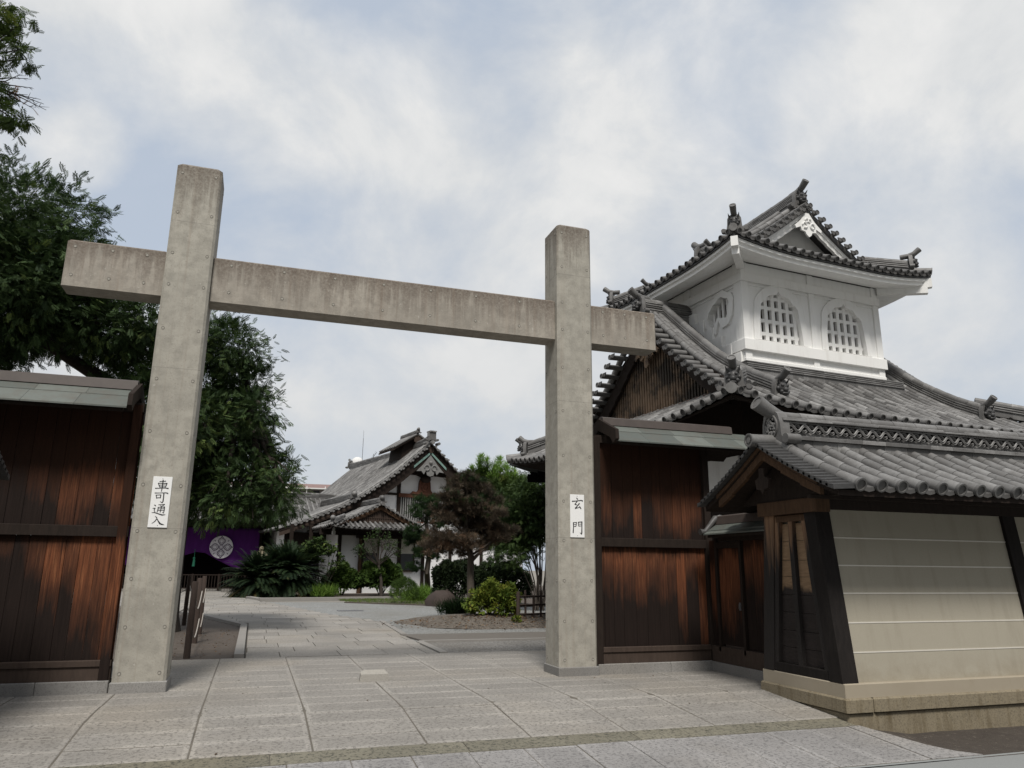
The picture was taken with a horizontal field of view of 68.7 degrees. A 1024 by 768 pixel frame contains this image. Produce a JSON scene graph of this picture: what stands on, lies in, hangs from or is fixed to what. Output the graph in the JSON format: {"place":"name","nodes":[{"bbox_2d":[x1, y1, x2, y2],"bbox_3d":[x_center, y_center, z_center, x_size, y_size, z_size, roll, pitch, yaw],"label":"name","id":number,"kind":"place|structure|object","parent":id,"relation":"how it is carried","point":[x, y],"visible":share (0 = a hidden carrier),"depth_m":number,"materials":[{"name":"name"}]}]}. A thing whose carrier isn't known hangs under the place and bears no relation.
{"place":"outdoors","nodes":[
{"label":"outdoors","id":0,"kind":"place"},
{"bbox_2d":[65,607,239,661],"bbox_3d":[-15.041,6.846,21.486,13.800,0.001,21.780,5,-15,-18],"label":"soil bed","id":1,"kind":"object","parent":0,"point":[201,646],"visible":0.25,"depth_m":16.63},
{"bbox_2d":[0,143,315,631],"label":"broadleaf tree","id":2,"kind":"object","parent":1,"relation":"on","point":[44,314],"visible":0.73,"depth_m":18.91,"materials":[{"name":"green plant"}]},
{"bbox_2d":[181,575,191,625],"bbox_3d":[-9.268,6.204,21.343,0.128,1.460,0.124,5,-15,-18],"label":"rope post","id":3,"kind":"object","parent":1,"relation":"on","point":[185,609],"visible":0.85,"depth_m":21.31,"materials":[{"name":"brown wood"}]},
{"bbox_2d":[183,581,197,658],"bbox_3d":[-5.877,4.352,13.704,0.126,1.440,0.124,5,-15,-18],"label":"rope post","id":4,"kind":"object","parent":1,"relation":"on","point":[189,628],"visible":0.85,"depth_m":13.67,"materials":[{"name":"brown wood"}]},
{"bbox_2d":[192,618,199,637],"bbox_3d":[-6.344,4.933,15.025,0.024,0.280,2.997,5,-15,-19],"label":"rope","id":5,"kind":"object","parent":4,"relation":"attached to","point":[196,629],"visible":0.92,"depth_m":15.66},
{"bbox_2d":[196,591,202,609],"bbox_3d":[-6.339,4.389,15.159,0.024,0.320,2.998,5,-15,-19],"label":"rope","id":6,"kind":"object","parent":4,"relation":"attached to","point":[199,601],"visible":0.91,"depth_m":15.64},
{"bbox_2d":[192,578,202,642],"bbox_3d":[-6.902,5.009,16.437,0.128,1.460,0.124,5,-15,-18],"label":"rope post","id":7,"kind":"object","parent":1,"relation":"on","point":[197,612],"visible":0.69,"depth_m":16.39,"materials":[{"name":"brown wood"}]},
{"bbox_2d":[198,576,206,634],"bbox_3d":[-7.688,5.523,18.581,0.118,1.480,0.124,5,-15,-18],"label":"rope post","id":8,"kind":"object","parent":1,"relation":"on","point":[204,582],"visible":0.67,"depth_m":18.55,"materials":[{"name":"brown wood"}]},
{"bbox_2d":[173,630,234,656],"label":"gravel","id":9,"kind":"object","parent":1,"relation":"on","point":[205,640],"visible":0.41,"depth_m":16.73,"materials":[{"name":"grey gravel"}]},
{"bbox_2d":[89,600,407,657],"bbox_3d":[-15.585,9.314,31.451,12.116,0.001,43.801,8,-16,-28],"label":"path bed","id":10,"kind":"object","parent":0,"point":[246,648],"visible":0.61,"depth_m":18.02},
{"bbox_2d":[119,596,545,657],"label":"kerb","id":11,"kind":"structure","parent":10,"relation":"on","point":[240,648],"depth_m":19.63,"materials":[{"name":"grey stone"}]},
{"bbox_2d":[105,591,437,657],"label":"stone path","id":12,"kind":"structure","parent":0,"point":[325,634],"depth_m":19.33,"materials":[{"name":"grey stone"}]},
{"bbox_2d":[231,483,329,492],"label":"apartment block","id":13,"kind":"structure","parent":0,"point":[318,488],"depth_m":143.88,"materials":[{"name":"grey"}]},
{"bbox_2d":[352,457,362,461],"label":"water tank","id":14,"kind":"object","parent":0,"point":[356,459],"visible":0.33,"depth_m":76.29,"materials":[{"name":"grey"}]},
{"bbox_2d":[226,571,545,601],"bbox_3d":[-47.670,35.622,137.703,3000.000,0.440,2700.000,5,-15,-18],"label":"ground","id":15,"kind":"structure","parent":0,"point":[534,574],"depth_m":110.62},
{"bbox_2d":[0,454,9,479],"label":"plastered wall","id":16,"kind":"structure","parent":15,"relation":"on","point":[4,475],"depth_m":8.67,"materials":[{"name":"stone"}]},
{"bbox_2d":[0,0,45,171],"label":"overhanging tree","id":17,"kind":"object","parent":15,"relation":"on","point":[10,29],"visible":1,"depth_m":13.15,"materials":[{"name":"green plant"}]},
{"bbox_2d":[0,370,145,696],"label":"wooden fence","id":18,"kind":"object","parent":15,"relation":"on","point":[64,440],"visible":0.98,"depth_m":10.02,"materials":[{"name":"brown wood"}]},
{"bbox_2d":[48,493,285,591],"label":"curtained hall","id":19,"kind":"structure","parent":15,"relation":"on","point":[205,563],"depth_m":53.97,"materials":[{"name":"black"}]},
{"bbox_2d":[112,526,259,567],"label":"curtain","id":20,"kind":"object","parent":19,"relation":"hanging from","point":[223,545],"visible":0.51,"depth_m":53.18,"materials":[{"name":"purple fabric"}]},
{"bbox_2d":[61,164,655,693],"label":"concrete gate","id":21,"kind":"structure","parent":15,"relation":"on","point":[187,280],"depth_m":11.70,"materials":[{"name":"grey concrete"}]},
{"bbox_2d":[147,476,172,527],"bbox_3d":[-4.860,1.628,10.358,0.245,0.695,0.016,5,-15,-18],"label":"name plate","id":22,"kind":"object","parent":21,"relation":"attached to","point":[160,501],"visible":1,"depth_m":10.35,"materials":[{"name":"white"}]},
{"bbox_2d":[570,494,584,537],"bbox_3d":[1.068,2.159,12.273,0.250,0.690,0.016,5,-15,-18],"label":"name plate","id":23,"kind":"object","parent":21,"relation":"attached to","point":[577,529],"visible":1,"depth_m":12.26,"materials":[{"name":"white paper"}]},
{"bbox_2d":[258,427,521,592],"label":"temple hall","id":24,"kind":"structure","parent":15,"relation":"on","point":[373,493],"depth_m":53.55,"materials":[{"name":"tile"}]},
{"bbox_2d":[363,539,379,562],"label":"window","id":25,"kind":"structure","parent":24,"relation":"in","point":[367,543],"depth_m":49.73,"materials":[{"name":"grey wood"}]},
{"bbox_2d":[400,540,414,571],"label":"window","id":26,"kind":"structure","parent":24,"relation":"in","point":[406,553],"depth_m":50.93,"materials":[{"name":"grey wood"}]},
{"bbox_2d":[59,718,855,767],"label":"border strip","id":27,"kind":"object","parent":15,"relation":"on","point":[247,761],"visible":0.84,"depth_m":7.59,"materials":[{"name":"grey stone"}]},
{"bbox_2d":[506,438,544,482],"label":"tiled hall","id":28,"kind":"structure","parent":15,"relation":"on","point":[535,475],"depth_m":29.96,"materials":[{"name":"tile"}]},
{"bbox_2d":[593,417,746,674],"bbox_3d":[2.783,2.765,12.900,3.048,4.285,1.360,5,-15,-18],"label":"wooden fence","id":29,"kind":"object","parent":15,"relation":"on","point":[654,612],"visible":0.9,"depth_m":12.72,"materials":[{"name":"brown wood"}]},
{"bbox_2d":[699,512,763,680],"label":"side gate","id":30,"kind":"structure","parent":15,"relation":"on","point":[736,549],"depth_m":12.03,"materials":[{"name":"brown wood"}]},
{"bbox_2d":[718,548,743,646],"bbox_3d":[3.588,3.467,12.240,0.070,1.540,0.630,5,-15,-18],"label":"door","id":31,"kind":"structure","parent":30,"relation":"in","point":[732,624],"depth_m":12.26,"materials":[{"name":"brown wood"}]},
{"bbox_2d":[507,179,1023,648],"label":"drum tower","id":32,"kind":"structure","parent":15,"relation":"on","point":[778,305],"depth_m":18.70,"materials":[{"name":"tile"}]},
{"bbox_2d":[703,290,733,334],"bbox_3d":[5.303,-1.788,18.999,0.220,1.080,1.200,6,-15,-22],"label":"fan window","id":33,"kind":"structure","parent":32,"relation":"in","point":[725,320],"depth_m":18.97,"materials":[{"name":"white paint"}]},
{"bbox_2d":[753,286,808,346],"bbox_3d":[6.591,-1.758,18.637,1.686,1.590,0.205,6,-15,-22],"label":"window","id":34,"kind":"structure","parent":32,"relation":"in","point":[758,304],"depth_m":18.64,"materials":[{"name":"white paint"}]},
{"bbox_2d":[821,298,872,356],"bbox_3d":[8.569,-1.538,19.453,1.686,1.590,0.205,6,-15,-22],"label":"window","id":35,"kind":"structure","parent":32,"relation":"in","point":[827,320],"depth_m":19.46,"materials":[{"name":"white paint"}]},
{"bbox_2d":[697,396,1023,733],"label":"plastered wall","id":36,"kind":"structure","parent":15,"relation":"on","point":[893,576],"depth_m":10.11,"materials":[{"name":"paint"}]},
{"bbox_2d":[244,602,545,654],"bbox_3d":[19.643,10.270,33.969,60.200,0.001,24.280,5,-15,-18],"label":"gravel court","id":37,"kind":"object","parent":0,"point":[388,613],"depth_m":28.42,"materials":[{"name":"grey gravel"}]},
{"bbox_2d":[431,595,466,614],"bbox_3d":[-2.000,7.870,26.727,2.071,0.756,1.895,5,-15,-18],"label":"grass tuft","id":38,"kind":"object","parent":37,"relation":"on","point":[450,607],"visible":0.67,"depth_m":26.37,"materials":[{"name":"green plant"}]},
{"bbox_2d":[393,612,545,628],"bbox_3d":[-0.034,7.434,23.793,7.135,0.310,5.086,5,-15,-18],"label":"soil mound","id":39,"kind":"object","parent":37,"relation":"on","point":[437,619],"visible":0.46,"depth_m":22.00,"materials":[{"name":"brown soil"}]},
{"bbox_2d":[382,612,545,629],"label":"fallen leaves","id":40,"kind":"object","parent":39,"relation":"on","point":[478,619],"visible":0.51,"depth_m":21.91,"materials":[{"name":"brown plant"}]},
{"bbox_2d":[415,468,521,613],"bbox_3d":[-1.520,5.356,25.088,3.788,5.261,2.653,5,-15,-18],"label":"brown pine","id":41,"kind":"object","parent":39,"relation":"on","point":[467,497],"visible":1,"depth_m":24.90,"materials":[{"name":"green plant"}]},
{"bbox_2d":[461,576,523,616],"bbox_3d":[-0.618,6.720,23.404,1.924,1.423,1.859,5,-15,-18],"label":"yellow bush","id":42,"kind":"object","parent":39,"relation":"on","point":[492,591],"visible":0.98,"depth_m":23.08,"materials":[{"name":"green plant"}]},
{"bbox_2d":[511,614,521,622],"bbox_3d":[0.133,6.963,22.065,0.398,0.360,0.393,5,-15,-18],"label":"plant","id":43,"kind":"object","parent":39,"relation":"on","point":[516,616],"visible":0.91,"depth_m":22.00,"materials":[{"name":"green plant"}]},
{"bbox_2d":[427,640,545,652],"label":"gravel","id":44,"kind":"structure","parent":37,"relation":"on","point":[494,646],"depth_m":16.31,"materials":[{"name":"grey gravel"}]},
{"bbox_2d":[475,470,545,610],"bbox_3d":[0.551,6.361,31.595,4.648,6.072,3.750,5,-15,-18],"label":"many stemmed shrub","id":45,"kind":"object","parent":37,"relation":"on","point":[526,512],"visible":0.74,"depth_m":30.99,"materials":[{"name":"green plant"}]},
{"bbox_2d":[516,590,545,618],"bbox_3d":[1.823,7.124,24.040,0.119,1.067,4.829,-13,-19,42],"label":"bamboo fence","id":46,"kind":"object","parent":37,"relation":"on","point":[525,605],"visible":0.23,"depth_m":22.73,"materials":[{"name":"brown wood"}]},
{"bbox_2d":[259,586,545,600],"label":"planting bed","id":47,"kind":"object","parent":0,"point":[362,595],"visible":0.07,"depth_m":44.65,"materials":[{"name":"soil"}]},
{"bbox_2d":[122,574,245,590],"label":"railing","id":48,"kind":"object","parent":47,"relation":"on","point":[218,581],"visible":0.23,"depth_m":51.43,"materials":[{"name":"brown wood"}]},
{"bbox_2d":[218,549,292,597],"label":"cycad","id":49,"kind":"object","parent":47,"relation":"on","point":[244,588],"visible":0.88,"depth_m":41.42,"materials":[{"name":"green plant"}]},
{"bbox_2d":[245,538,330,596],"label":"cycad","id":50,"kind":"object","parent":47,"relation":"on","point":[294,562],"visible":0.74,"depth_m":42.10,"materials":[{"name":"green plant"}]},
{"bbox_2d":[287,492,342,522],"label":"tiled wing","id":51,"kind":"structure","parent":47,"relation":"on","point":[311,506],"depth_m":59.23,"materials":[{"name":"grey tile"}]},
{"bbox_2d":[298,535,345,584],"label":"leafy shrub","id":52,"kind":"object","parent":47,"relation":"on","point":[321,549],"visible":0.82,"depth_m":43.90,"materials":[{"name":"green plant"}]},
{"bbox_2d":[294,583,349,596],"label":"grass tuft","id":53,"kind":"object","parent":47,"relation":"on","point":[325,590],"visible":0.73,"depth_m":41.91,"materials":[{"name":"green plant"}]},
{"bbox_2d":[321,559,363,594],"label":"clipped shrub","id":54,"kind":"object","parent":47,"relation":"on","point":[346,576],"visible":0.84,"depth_m":44.39,"materials":[{"name":"green plant"}]},
{"bbox_2d":[352,527,404,595],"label":"tree","id":55,"kind":"object","parent":47,"relation":"on","point":[378,561],"visible":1,"depth_m":44.91,"materials":[{"name":"green plant"}]},
{"bbox_2d":[358,555,404,594],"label":"clipped shrub","id":56,"kind":"object","parent":47,"relation":"on","point":[390,571],"visible":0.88,"depth_m":44.87,"materials":[{"name":"green plant"}]},
{"bbox_2d":[399,492,446,586],"bbox_3d":[-4.331,9.040,41.471,2.599,5.864,6.136,-2,-14,11],"label":"niwaki pine","id":57,"kind":"object","parent":47,"relation":"on","point":[418,513],"visible":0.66,"depth_m":39.75,"materials":[{"name":"green plant"}]},
{"bbox_2d":[338,597,545,606],"bbox_3d":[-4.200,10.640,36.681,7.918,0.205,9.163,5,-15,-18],"label":"lawn","id":58,"kind":"structure","parent":0,"point":[379,600],"depth_m":36.99,"materials":[{"name":"green plant"}]},
{"bbox_2d":[389,575,419,599],"bbox_3d":[-5.135,9.685,35.654,1.613,1.242,1.712,5,-15,-18],"label":"bush","id":59,"kind":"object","parent":58,"relation":"on","point":[407,583],"depth_m":35.42,"materials":[{"name":"green plant"}]},
{"bbox_2d":[385,583,431,600],"bbox_3d":[-4.813,10.693,38.723,3.473,1.050,3.712,5,-15,-18],"label":"grass tuft","id":60,"kind":"object","parent":58,"relation":"on","point":[424,591],"visible":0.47,"depth_m":38.16,"materials":[{"name":"green plant"}]},
{"bbox_2d":[424,589,456,606],"bbox_3d":[-3.150,9.731,34.046,1.577,0.849,1.406,5,-15,-18],"label":"garden rock","id":61,"kind":"object","parent":58,"relation":"on","point":[441,595],"visible":0.73,"depth_m":33.69,"materials":[{"name":"stone"}]},
{"bbox_2d":[430,558,478,598],"bbox_3d":[-2.632,9.245,35.204,2.554,2.262,2.707,5,-15,-18],"label":"dark shrub","id":62,"kind":"object","parent":58,"relation":"on","point":[446,573],"visible":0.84,"depth_m":34.57,"materials":[{"name":"green plant"}]},
{"bbox_2d":[461,452,524,562],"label":"young pine","id":63,"kind":"object","parent":58,"relation":"on","point":[502,475],"visible":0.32,"depth_m":42.70,"materials":[{"name":"green plant"}]},
{"bbox_2d":[474,560,533,594],"bbox_3d":[-0.468,9.362,35.336,3.162,2.142,3.323,5,-15,-18],"label":"dark shrub","id":64,"kind":"object","parent":58,"relation":"on","point":[505,575],"visible":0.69,"depth_m":34.59,"materials":[{"name":"green plant"}]},
{"bbox_2d":[400,632,545,640],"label":"cross path","id":65,"kind":"structure","parent":0,"point":[445,636],"depth_m":18.43,"materials":[{"name":"grey stone"}]},
{"bbox_2d":[0,650,953,767],"bbox_3d":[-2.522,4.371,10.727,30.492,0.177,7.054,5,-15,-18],"label":"plaza paving","id":66,"kind":"structure","parent":0,"point":[336,694],"depth_m":9.04,"materials":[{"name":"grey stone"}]},
{"bbox_2d":[359,669,388,681],"bbox_3d":[-2.042,4.335,11.096,0.448,0.185,0.271,4,-14,-15],"label":"gate stop","id":67,"kind":"object","parent":66,"relation":"on","point":[374,675],"visible":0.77,"depth_m":11.01,"materials":[{"name":"stone"}]},
{"bbox_2d":[0,0,1023,570],"label":"sky","id":68,"kind":"structure","parent":0,"point":[442,143],"materials":[{"name":"white"}]},
{"bbox_2d":[250,725,982,767],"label":"sidewalk","id":69,"kind":"structure","parent":0,"point":[836,747],"depth_m":7.62,"materials":[{"name":"grey stone"}]},
{"bbox_2d":[844,752,1023,767],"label":"road","id":70,"kind":"structure","parent":0,"point":[1012,761],"depth_m":7.61,"materials":[{"name":"grey asphalt"}]},
{"bbox_2d":[877,726,1023,757],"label":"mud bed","id":71,"kind":"object","parent":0,"point":[990,741],"visible":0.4,"depth_m":8.97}
]}

